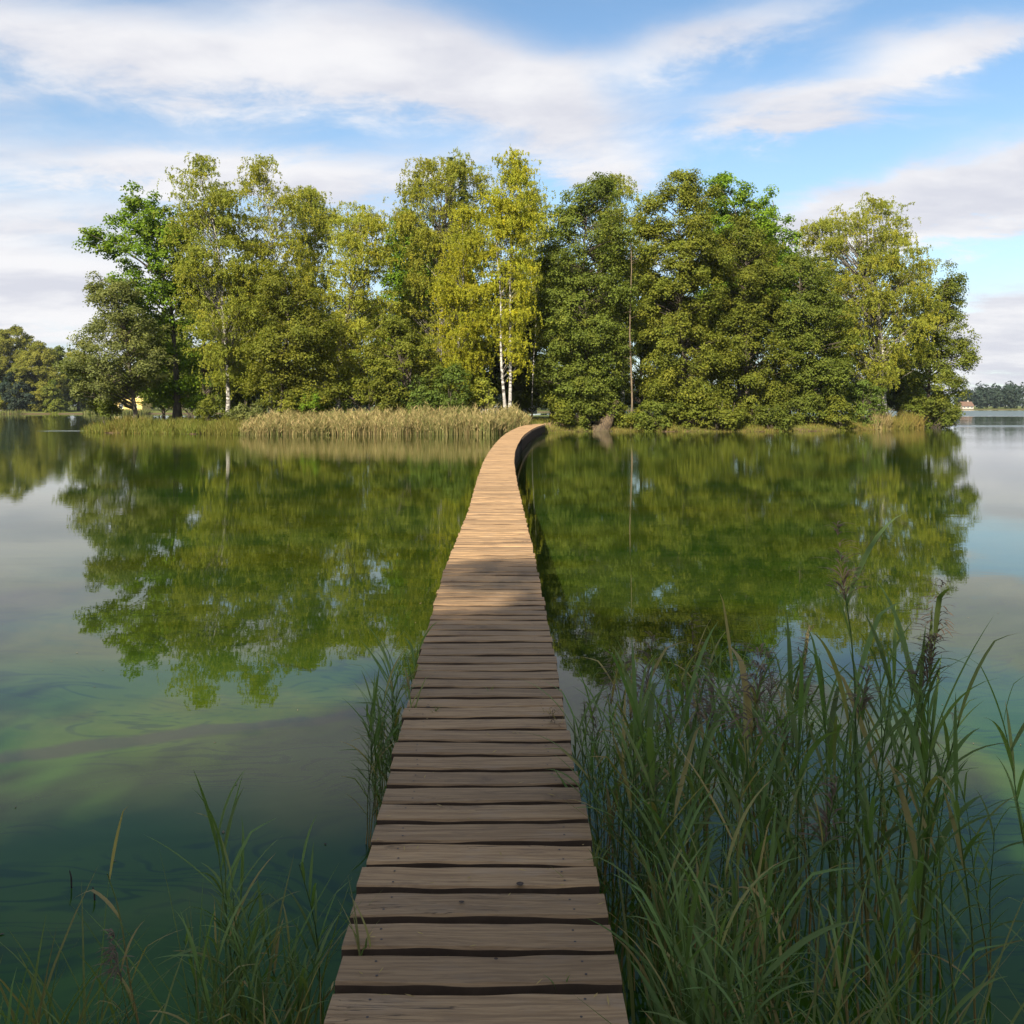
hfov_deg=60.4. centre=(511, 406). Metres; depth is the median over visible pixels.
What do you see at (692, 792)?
reed
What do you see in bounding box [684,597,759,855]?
reed
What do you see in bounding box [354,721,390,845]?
reed
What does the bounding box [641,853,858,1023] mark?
reed
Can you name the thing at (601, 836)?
reed
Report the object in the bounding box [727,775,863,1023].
reed
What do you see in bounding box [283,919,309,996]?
reed
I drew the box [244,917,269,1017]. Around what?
reed
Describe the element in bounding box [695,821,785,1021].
reed
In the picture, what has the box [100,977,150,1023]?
reed
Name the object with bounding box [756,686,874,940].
reed
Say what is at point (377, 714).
reed
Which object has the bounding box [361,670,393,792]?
reed
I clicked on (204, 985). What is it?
reed
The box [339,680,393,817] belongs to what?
reed
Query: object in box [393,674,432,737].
reed
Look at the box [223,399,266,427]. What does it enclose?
shrub
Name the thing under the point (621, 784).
reed
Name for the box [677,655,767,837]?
reed
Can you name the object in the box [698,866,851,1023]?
reed
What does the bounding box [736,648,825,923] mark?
reed
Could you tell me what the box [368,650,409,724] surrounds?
reed
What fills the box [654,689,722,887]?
reed
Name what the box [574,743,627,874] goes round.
reed
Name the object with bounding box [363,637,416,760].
reed
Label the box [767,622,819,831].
reed
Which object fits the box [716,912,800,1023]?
reed
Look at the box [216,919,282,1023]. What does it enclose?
reed
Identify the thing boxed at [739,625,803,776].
reed
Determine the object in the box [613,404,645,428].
shrub
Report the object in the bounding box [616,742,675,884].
reed
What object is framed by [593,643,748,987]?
reed
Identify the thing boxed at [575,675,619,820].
reed
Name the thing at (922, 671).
reed
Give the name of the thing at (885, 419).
bank reeds
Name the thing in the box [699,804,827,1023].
reed
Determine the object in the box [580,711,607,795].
reed
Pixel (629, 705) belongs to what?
reed
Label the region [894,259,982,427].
alder tree
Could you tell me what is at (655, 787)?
reed
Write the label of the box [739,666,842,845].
reed
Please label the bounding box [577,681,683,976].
reed
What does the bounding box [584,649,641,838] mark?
reed
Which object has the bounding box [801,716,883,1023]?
reed
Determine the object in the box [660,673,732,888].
reed
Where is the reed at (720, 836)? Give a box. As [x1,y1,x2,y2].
[670,692,744,947]
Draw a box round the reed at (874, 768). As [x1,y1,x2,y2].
[824,654,899,859]
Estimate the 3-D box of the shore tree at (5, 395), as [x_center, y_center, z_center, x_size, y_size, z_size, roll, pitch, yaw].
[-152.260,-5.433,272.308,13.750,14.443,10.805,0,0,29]
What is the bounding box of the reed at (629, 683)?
[614,648,689,904]
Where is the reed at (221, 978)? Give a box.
[214,901,225,1014]
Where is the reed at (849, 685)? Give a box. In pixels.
[823,677,853,820]
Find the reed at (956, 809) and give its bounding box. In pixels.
[892,694,1022,1023]
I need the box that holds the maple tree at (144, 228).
[72,179,218,418]
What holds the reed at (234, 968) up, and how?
in the lake water
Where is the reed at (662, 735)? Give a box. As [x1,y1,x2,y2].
[654,694,668,807]
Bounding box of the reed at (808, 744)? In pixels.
[783,664,846,941]
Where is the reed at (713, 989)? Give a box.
[669,838,816,1023]
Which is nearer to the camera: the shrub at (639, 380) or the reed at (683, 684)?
the reed at (683, 684)
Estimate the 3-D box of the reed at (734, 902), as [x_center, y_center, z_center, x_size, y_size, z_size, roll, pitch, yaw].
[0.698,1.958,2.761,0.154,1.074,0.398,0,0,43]
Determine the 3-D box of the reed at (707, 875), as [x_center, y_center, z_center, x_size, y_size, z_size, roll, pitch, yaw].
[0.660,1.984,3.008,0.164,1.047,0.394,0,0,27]
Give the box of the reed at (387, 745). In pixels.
[371,706,396,804]
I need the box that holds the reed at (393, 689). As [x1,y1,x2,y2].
[377,643,410,747]
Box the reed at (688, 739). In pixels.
[673,663,712,864]
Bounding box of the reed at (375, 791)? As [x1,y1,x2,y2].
[369,774,383,812]
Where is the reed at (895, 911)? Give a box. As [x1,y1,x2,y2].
[855,838,923,1023]
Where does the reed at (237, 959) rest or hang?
in the lake water
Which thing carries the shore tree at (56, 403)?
on the ground at (155, 411)
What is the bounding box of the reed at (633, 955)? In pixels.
[612,831,722,1018]
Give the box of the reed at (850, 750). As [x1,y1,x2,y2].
[795,731,867,908]
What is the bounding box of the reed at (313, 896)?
[282,815,338,1019]
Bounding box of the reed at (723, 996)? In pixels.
[692,922,795,1022]
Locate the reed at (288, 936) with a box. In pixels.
[268,904,321,1022]
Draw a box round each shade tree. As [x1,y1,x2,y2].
[122,312,188,421]
[151,273,259,418]
[223,276,309,414]
[318,295,398,413]
[395,255,497,411]
[472,258,546,411]
[502,263,598,419]
[529,254,635,400]
[597,267,695,410]
[666,281,768,415]
[788,281,876,403]
[861,308,933,416]
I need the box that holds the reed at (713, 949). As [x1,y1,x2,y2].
[680,917,744,1023]
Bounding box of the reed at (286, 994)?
[236,973,327,1023]
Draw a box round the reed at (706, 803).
[695,672,728,811]
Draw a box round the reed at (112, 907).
[74,808,182,1023]
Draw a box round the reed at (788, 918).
[746,762,818,1023]
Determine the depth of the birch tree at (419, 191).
87.11 m
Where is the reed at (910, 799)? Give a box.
[849,668,951,923]
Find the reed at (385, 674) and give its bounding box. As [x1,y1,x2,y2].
[358,629,414,737]
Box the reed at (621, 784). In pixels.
[604,691,662,865]
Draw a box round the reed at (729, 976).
[671,891,801,1023]
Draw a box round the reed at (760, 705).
[740,640,784,778]
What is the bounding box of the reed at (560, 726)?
[549,705,595,826]
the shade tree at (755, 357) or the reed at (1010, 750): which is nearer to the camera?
the reed at (1010, 750)
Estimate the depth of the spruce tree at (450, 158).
103.82 m
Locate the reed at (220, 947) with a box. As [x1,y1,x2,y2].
[151,880,257,1023]
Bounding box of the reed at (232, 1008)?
[193,956,250,1023]
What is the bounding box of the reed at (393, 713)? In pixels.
[391,688,399,740]
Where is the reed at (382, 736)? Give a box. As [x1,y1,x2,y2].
[347,665,416,795]
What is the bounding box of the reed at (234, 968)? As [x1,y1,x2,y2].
[199,898,271,1022]
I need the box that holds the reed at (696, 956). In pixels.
[629,842,752,1023]
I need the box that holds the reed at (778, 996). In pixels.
[759,917,810,1023]
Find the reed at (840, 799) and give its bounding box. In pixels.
[746,696,881,988]
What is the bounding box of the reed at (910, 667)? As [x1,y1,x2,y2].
[841,627,970,982]
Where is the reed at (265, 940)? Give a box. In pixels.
[257,879,296,1023]
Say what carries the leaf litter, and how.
on the boardwalk
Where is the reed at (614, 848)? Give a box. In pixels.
[558,688,686,926]
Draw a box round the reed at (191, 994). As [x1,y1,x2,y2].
[165,959,224,1022]
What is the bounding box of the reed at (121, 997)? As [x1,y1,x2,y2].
[112,961,138,1023]
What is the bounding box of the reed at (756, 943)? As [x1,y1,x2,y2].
[743,820,770,1021]
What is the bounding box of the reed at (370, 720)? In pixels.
[342,707,397,843]
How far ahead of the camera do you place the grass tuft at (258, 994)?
2.84 m
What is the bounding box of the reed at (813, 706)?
[766,627,882,896]
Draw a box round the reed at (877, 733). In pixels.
[808,620,936,920]
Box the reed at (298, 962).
[281,939,316,1014]
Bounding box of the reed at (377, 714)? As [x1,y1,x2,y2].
[358,680,394,796]
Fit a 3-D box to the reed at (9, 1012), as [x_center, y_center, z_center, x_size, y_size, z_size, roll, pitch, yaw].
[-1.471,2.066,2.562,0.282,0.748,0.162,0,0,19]
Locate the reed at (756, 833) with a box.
[718,683,761,843]
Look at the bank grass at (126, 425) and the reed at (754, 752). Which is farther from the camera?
the bank grass at (126, 425)
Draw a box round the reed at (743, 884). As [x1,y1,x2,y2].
[740,867,774,1011]
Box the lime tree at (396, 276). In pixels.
[371,206,466,402]
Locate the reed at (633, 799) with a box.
[606,694,655,873]
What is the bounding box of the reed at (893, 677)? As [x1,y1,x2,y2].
[859,605,909,864]
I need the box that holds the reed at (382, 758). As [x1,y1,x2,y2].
[355,707,396,796]
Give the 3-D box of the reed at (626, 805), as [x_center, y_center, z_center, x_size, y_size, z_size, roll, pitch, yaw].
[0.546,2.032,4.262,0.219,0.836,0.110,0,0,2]
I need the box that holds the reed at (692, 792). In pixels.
[636,673,738,950]
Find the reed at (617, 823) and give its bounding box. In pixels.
[590,652,697,920]
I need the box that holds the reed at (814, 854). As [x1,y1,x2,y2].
[688,667,858,1022]
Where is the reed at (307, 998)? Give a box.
[262,878,352,1023]
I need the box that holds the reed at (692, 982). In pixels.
[644,860,817,1023]
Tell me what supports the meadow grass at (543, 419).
on the ground at (155, 411)
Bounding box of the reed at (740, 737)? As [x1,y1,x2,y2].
[701,668,751,879]
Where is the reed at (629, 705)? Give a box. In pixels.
[599,652,698,939]
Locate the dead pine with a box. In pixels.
[623,252,639,429]
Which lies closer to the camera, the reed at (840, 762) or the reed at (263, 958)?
the reed at (263, 958)
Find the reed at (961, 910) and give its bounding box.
[905,811,994,966]
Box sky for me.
[0,0,1023,405]
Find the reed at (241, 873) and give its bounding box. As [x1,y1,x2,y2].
[177,821,298,1023]
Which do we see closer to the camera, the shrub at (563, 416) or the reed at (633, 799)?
the reed at (633, 799)
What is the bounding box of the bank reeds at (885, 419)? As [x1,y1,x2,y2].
[869,410,895,429]
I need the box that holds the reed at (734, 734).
[705,661,768,818]
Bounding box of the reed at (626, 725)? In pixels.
[599,642,666,839]
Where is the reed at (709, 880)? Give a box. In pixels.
[667,814,752,959]
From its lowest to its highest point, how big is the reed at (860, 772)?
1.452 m
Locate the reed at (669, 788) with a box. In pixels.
[643,722,742,913]
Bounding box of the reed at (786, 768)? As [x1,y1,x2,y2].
[770,713,808,942]
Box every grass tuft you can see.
[0,873,204,1023]
[84,845,375,1023]
[181,950,358,1023]
[331,878,377,955]
[554,796,830,1023]
[578,848,1019,1023]
[589,835,614,868]
[765,881,1023,1023]
[957,941,1023,1021]
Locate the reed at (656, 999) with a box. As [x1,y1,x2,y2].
[587,835,773,1023]
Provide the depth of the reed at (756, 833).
4.24 m
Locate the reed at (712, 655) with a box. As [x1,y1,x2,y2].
[663,634,736,811]
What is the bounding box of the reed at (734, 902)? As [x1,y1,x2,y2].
[695,869,785,1023]
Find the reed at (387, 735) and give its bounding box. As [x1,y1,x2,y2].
[375,708,401,766]
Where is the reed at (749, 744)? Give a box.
[700,635,805,877]
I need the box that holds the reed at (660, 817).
[627,687,681,913]
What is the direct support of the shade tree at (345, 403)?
on the ground at (155, 411)
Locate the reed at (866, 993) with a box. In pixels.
[817,908,919,1023]
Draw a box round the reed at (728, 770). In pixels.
[685,715,765,942]
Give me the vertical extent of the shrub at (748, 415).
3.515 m
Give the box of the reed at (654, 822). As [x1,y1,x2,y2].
[614,717,698,935]
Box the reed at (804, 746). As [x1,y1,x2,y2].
[783,664,826,831]
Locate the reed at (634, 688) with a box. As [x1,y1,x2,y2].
[592,636,698,970]
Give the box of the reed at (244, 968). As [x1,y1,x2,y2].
[218,894,278,1023]
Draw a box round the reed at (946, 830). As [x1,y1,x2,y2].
[872,633,1016,994]
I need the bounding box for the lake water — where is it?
[0,410,1023,1023]
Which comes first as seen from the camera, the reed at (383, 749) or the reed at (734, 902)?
the reed at (734, 902)
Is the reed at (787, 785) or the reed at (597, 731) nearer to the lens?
the reed at (787, 785)
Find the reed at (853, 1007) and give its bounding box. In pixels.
[807,979,873,1023]
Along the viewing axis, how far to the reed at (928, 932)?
3.29 m
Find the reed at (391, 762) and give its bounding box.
[377,747,391,793]
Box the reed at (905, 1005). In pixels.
[840,905,938,1023]
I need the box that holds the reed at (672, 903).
[660,880,691,1023]
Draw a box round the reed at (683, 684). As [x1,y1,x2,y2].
[654,657,715,845]
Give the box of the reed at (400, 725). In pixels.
[371,682,428,781]
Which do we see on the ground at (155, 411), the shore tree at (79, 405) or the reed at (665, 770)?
the shore tree at (79, 405)
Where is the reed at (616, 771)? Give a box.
[606,735,619,834]
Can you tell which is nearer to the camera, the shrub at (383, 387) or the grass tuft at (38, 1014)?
the grass tuft at (38, 1014)
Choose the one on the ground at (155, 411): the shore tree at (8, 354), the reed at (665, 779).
the shore tree at (8, 354)
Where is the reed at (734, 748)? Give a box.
[710,676,776,918]
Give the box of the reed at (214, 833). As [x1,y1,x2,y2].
[178,768,271,1023]
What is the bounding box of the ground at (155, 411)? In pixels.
[2,406,1023,434]
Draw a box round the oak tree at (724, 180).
[690,170,797,404]
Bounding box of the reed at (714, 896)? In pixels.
[693,752,766,1007]
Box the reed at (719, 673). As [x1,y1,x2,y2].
[702,625,735,820]
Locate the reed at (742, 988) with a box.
[718,929,760,1023]
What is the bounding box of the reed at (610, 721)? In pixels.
[587,690,629,866]
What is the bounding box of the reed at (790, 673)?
[751,611,819,921]
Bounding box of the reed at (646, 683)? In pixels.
[603,631,685,884]
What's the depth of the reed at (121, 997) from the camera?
3.06 m
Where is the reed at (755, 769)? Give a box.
[724,659,779,858]
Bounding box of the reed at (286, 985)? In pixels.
[263,951,302,1022]
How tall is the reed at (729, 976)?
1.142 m
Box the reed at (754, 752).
[736,705,779,832]
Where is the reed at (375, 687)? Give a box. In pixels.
[362,666,391,847]
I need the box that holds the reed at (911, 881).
[887,847,937,1023]
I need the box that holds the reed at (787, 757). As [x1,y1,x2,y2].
[707,693,822,922]
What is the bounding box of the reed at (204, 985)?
[177,904,237,1023]
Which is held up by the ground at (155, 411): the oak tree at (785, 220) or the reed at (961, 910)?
the oak tree at (785, 220)
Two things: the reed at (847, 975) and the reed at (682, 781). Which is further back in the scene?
the reed at (682, 781)
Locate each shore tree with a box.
[0,324,48,410]
[0,329,14,408]
[0,370,38,410]
[8,340,71,411]
[33,345,81,409]
[40,379,72,413]
[62,349,103,410]
[78,359,121,408]
[106,352,156,406]
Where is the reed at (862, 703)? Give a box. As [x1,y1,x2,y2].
[803,657,899,986]
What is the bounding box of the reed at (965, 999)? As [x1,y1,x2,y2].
[894,942,1008,1023]
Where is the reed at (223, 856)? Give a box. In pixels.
[149,789,299,1023]
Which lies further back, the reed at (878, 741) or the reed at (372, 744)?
the reed at (372, 744)
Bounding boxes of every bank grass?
[80,413,246,434]
[544,420,917,432]
[881,409,928,428]
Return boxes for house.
[115,396,150,410]
[958,400,973,408]
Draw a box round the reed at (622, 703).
[606,669,644,862]
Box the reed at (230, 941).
[191,813,288,1023]
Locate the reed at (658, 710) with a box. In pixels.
[649,664,674,818]
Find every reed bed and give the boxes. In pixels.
[0,408,152,413]
[240,403,531,434]
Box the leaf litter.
[331,678,608,1003]
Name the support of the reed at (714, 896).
in the lake water
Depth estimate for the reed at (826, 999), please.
2.90 m
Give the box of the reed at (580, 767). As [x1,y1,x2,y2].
[521,679,656,895]
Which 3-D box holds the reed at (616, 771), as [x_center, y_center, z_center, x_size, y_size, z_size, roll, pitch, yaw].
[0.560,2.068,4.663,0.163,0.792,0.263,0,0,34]
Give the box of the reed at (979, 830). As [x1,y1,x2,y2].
[920,743,1022,984]
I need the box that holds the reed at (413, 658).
[400,620,439,716]
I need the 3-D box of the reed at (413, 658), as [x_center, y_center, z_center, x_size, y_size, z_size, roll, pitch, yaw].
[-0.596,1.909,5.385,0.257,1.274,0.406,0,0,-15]
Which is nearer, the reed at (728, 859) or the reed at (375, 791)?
the reed at (728, 859)
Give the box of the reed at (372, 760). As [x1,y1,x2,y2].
[361,715,383,820]
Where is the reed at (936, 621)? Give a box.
[868,578,958,961]
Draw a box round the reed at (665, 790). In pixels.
[637,697,731,888]
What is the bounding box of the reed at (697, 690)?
[693,676,711,812]
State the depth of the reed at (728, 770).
3.77 m
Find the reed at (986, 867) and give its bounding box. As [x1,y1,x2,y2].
[944,791,1023,985]
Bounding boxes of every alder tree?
[51,271,179,418]
[231,261,353,416]
[530,171,641,423]
[626,168,744,423]
[702,207,802,415]
[752,249,872,422]
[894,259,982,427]
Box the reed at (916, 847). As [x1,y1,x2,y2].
[871,679,992,1023]
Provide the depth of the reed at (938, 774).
4.38 m
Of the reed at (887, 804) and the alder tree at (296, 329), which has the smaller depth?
the reed at (887, 804)
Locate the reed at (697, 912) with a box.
[670,782,746,1022]
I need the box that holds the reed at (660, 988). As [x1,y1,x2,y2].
[630,952,689,1023]
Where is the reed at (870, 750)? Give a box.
[810,613,942,979]
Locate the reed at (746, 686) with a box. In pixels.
[671,643,796,1021]
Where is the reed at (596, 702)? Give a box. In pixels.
[572,664,611,837]
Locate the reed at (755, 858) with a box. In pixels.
[692,660,843,1023]
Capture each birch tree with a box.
[153,151,267,415]
[203,153,338,413]
[281,184,353,385]
[320,200,412,411]
[376,147,509,394]
[419,189,508,412]
[471,146,558,410]
[500,181,569,420]
[571,173,654,419]
[783,192,950,415]
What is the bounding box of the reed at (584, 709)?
[578,701,597,822]
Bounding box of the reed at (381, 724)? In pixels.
[340,647,418,809]
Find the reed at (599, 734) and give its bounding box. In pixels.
[583,706,611,856]
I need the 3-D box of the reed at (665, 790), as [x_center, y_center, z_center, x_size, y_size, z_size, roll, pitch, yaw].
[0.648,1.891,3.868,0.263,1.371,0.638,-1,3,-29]
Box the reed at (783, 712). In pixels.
[765,651,819,819]
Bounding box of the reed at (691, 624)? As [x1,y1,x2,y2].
[669,613,725,830]
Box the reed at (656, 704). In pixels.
[617,669,678,760]
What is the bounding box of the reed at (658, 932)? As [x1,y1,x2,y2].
[593,706,735,982]
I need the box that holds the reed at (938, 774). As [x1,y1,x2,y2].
[921,682,982,860]
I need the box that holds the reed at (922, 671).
[864,625,952,1009]
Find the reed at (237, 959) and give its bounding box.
[210,893,251,1023]
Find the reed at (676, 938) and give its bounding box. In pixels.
[659,886,720,1023]
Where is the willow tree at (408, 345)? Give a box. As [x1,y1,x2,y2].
[348,313,458,413]
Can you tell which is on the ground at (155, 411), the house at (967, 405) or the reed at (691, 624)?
the house at (967, 405)
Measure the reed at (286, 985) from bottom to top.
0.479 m
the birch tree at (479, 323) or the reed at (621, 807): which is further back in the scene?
the birch tree at (479, 323)
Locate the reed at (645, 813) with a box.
[628,746,668,871]
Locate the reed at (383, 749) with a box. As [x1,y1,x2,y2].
[368,714,401,778]
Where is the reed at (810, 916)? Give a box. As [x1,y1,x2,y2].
[742,659,848,953]
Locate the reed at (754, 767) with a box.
[750,693,780,819]
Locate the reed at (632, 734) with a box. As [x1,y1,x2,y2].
[569,676,662,947]
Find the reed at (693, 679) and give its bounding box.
[635,623,748,940]
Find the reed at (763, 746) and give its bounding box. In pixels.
[741,686,782,778]
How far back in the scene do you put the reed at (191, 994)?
2.99 m
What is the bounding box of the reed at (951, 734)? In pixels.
[938,703,962,817]
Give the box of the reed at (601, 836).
[590,811,624,889]
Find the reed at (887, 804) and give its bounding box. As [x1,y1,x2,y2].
[862,579,984,911]
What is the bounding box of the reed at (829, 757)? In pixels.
[790,643,909,994]
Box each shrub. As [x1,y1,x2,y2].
[93,393,124,424]
[157,370,207,417]
[192,393,235,424]
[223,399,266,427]
[289,385,336,415]
[324,370,363,414]
[367,374,403,413]
[398,374,439,412]
[429,363,472,412]
[452,377,498,416]
[502,395,537,413]
[543,394,574,426]
[549,393,606,429]
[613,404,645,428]
[632,370,678,412]
[632,400,685,431]
[663,391,720,430]
[705,397,748,430]
[733,395,769,427]
[744,382,771,405]
[747,399,795,431]
[790,391,830,425]
[815,393,864,430]
[816,376,859,411]
[838,378,889,426]
[867,384,919,416]
[909,394,962,427]
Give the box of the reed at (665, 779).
[620,690,685,893]
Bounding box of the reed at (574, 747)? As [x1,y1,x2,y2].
[573,718,592,802]
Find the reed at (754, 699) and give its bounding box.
[719,644,785,950]
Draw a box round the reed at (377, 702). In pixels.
[371,679,394,790]
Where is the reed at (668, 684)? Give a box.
[655,648,705,850]
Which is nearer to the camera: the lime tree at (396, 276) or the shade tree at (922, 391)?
the lime tree at (396, 276)
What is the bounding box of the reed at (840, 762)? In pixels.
[794,663,918,936]
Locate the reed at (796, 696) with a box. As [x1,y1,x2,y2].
[764,667,811,888]
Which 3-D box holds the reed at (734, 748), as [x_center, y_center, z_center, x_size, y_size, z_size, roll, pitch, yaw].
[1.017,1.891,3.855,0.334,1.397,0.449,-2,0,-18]
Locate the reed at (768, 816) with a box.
[725,679,809,963]
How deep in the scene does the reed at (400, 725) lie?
4.62 m
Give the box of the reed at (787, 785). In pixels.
[740,694,933,996]
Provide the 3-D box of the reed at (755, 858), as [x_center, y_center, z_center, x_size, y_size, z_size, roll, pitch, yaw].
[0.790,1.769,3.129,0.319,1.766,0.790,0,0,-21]
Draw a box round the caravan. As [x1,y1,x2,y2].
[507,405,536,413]
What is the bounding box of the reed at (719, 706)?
[694,684,727,833]
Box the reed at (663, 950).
[612,835,745,1023]
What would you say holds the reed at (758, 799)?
in the lake water
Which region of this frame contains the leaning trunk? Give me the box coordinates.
[590,400,618,430]
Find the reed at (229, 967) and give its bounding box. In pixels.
[211,909,265,1014]
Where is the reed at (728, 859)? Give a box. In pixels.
[647,782,821,1023]
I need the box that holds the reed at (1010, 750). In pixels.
[963,654,1023,870]
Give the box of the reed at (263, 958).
[255,901,280,1018]
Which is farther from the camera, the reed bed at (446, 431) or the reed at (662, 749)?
the reed bed at (446, 431)
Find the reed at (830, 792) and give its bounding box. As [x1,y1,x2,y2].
[770,706,868,886]
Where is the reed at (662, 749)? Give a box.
[654,720,676,814]
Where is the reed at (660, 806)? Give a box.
[617,701,738,924]
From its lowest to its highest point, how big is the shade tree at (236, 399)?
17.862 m
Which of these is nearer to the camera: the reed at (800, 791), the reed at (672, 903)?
the reed at (672, 903)
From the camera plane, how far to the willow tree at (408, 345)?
77.66 m
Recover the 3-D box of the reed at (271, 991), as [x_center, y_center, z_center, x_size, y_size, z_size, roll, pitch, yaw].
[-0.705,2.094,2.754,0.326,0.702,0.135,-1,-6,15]
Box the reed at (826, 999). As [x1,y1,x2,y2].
[793,937,850,1023]
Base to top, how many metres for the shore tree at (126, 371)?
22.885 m
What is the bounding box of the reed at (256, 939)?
[217,873,308,1018]
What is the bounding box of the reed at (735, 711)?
[698,622,771,837]
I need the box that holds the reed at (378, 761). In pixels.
[361,708,385,804]
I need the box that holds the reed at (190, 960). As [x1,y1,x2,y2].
[172,914,208,1023]
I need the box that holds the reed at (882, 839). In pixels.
[793,514,946,984]
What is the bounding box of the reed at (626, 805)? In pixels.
[611,742,642,879]
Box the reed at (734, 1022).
[644,925,756,1023]
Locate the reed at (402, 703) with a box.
[392,678,419,739]
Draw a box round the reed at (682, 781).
[618,667,748,1012]
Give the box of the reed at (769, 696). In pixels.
[749,621,797,831]
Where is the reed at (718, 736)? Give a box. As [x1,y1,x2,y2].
[698,658,783,834]
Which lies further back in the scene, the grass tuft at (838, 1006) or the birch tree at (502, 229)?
the birch tree at (502, 229)
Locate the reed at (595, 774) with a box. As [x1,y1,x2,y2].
[575,723,622,869]
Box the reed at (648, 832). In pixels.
[619,787,666,990]
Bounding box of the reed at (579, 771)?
[567,723,589,775]
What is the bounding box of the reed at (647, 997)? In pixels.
[636,851,711,1023]
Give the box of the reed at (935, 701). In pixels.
[888,655,958,890]
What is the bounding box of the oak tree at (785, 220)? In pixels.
[741,184,805,418]
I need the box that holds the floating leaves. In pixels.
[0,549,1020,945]
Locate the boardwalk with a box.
[324,424,627,1023]
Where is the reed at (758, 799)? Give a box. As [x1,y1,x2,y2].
[720,647,817,922]
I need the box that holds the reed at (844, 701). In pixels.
[729,629,948,1023]
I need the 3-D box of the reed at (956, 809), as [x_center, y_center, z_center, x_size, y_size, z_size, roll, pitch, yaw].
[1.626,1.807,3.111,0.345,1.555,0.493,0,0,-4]
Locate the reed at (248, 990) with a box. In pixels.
[218,939,284,1022]
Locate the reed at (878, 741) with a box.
[816,683,916,916]
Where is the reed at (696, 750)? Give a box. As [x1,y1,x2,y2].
[681,656,728,879]
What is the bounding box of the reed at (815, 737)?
[793,674,842,813]
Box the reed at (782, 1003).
[764,907,793,1023]
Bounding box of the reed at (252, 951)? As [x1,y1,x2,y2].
[173,921,298,1023]
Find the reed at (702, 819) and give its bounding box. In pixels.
[668,779,721,879]
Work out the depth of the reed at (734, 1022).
2.61 m
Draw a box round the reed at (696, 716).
[626,648,757,1005]
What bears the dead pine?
on the ground at (155, 411)
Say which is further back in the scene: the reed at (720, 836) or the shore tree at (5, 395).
the shore tree at (5, 395)
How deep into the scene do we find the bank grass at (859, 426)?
81.47 m
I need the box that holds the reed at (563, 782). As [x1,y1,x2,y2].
[529,683,640,888]
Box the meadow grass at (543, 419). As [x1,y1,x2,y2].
[132,416,893,426]
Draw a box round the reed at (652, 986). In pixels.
[639,929,702,1023]
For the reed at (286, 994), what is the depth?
2.58 m
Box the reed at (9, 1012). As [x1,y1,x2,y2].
[0,969,16,1023]
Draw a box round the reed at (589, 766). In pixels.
[582,728,602,823]
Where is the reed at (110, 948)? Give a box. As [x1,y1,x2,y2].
[90,920,164,1023]
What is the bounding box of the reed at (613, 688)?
[594,658,622,871]
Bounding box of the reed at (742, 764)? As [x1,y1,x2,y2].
[714,624,774,903]
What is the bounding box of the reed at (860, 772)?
[838,648,893,920]
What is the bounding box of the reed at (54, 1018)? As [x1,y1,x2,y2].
[41,1007,126,1023]
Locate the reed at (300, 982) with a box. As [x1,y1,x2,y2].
[284,947,317,1023]
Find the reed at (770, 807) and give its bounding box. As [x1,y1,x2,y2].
[726,759,803,954]
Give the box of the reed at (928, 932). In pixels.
[872,721,987,1023]
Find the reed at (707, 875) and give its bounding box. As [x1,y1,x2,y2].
[678,824,714,989]
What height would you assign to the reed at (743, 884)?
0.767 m
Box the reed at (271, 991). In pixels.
[236,949,300,1023]
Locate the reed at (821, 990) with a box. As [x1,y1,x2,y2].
[792,895,850,1023]
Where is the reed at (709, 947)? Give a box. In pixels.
[700,876,732,1023]
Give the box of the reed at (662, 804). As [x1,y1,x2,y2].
[611,654,686,943]
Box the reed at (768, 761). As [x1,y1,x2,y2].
[762,717,790,827]
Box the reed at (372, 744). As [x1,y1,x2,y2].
[350,704,387,810]
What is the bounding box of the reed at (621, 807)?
[600,721,642,883]
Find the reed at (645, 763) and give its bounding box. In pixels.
[620,701,680,960]
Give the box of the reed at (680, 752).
[643,674,695,851]
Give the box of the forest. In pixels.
[11,373,1023,410]
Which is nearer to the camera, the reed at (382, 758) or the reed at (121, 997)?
the reed at (121, 997)
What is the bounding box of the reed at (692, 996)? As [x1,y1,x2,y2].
[659,979,702,1023]
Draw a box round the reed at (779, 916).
[720,675,865,925]
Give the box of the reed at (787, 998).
[740,899,809,1023]
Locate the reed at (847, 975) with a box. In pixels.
[799,938,878,1023]
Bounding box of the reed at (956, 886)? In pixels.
[866,764,997,1022]
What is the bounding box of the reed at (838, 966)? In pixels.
[784,845,895,1023]
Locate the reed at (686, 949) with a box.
[665,853,741,1023]
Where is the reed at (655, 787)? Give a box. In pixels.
[623,760,682,982]
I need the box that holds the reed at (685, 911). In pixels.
[679,876,726,1023]
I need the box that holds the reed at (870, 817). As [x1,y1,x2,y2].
[841,773,933,1023]
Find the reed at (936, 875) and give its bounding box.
[913,735,956,988]
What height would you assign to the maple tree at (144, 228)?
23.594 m
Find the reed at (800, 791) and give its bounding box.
[763,639,826,897]
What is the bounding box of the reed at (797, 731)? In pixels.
[741,653,900,975]
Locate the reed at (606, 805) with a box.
[581,740,636,891]
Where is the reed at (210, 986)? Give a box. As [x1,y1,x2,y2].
[184,935,244,1023]
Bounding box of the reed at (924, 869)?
[865,617,1008,1023]

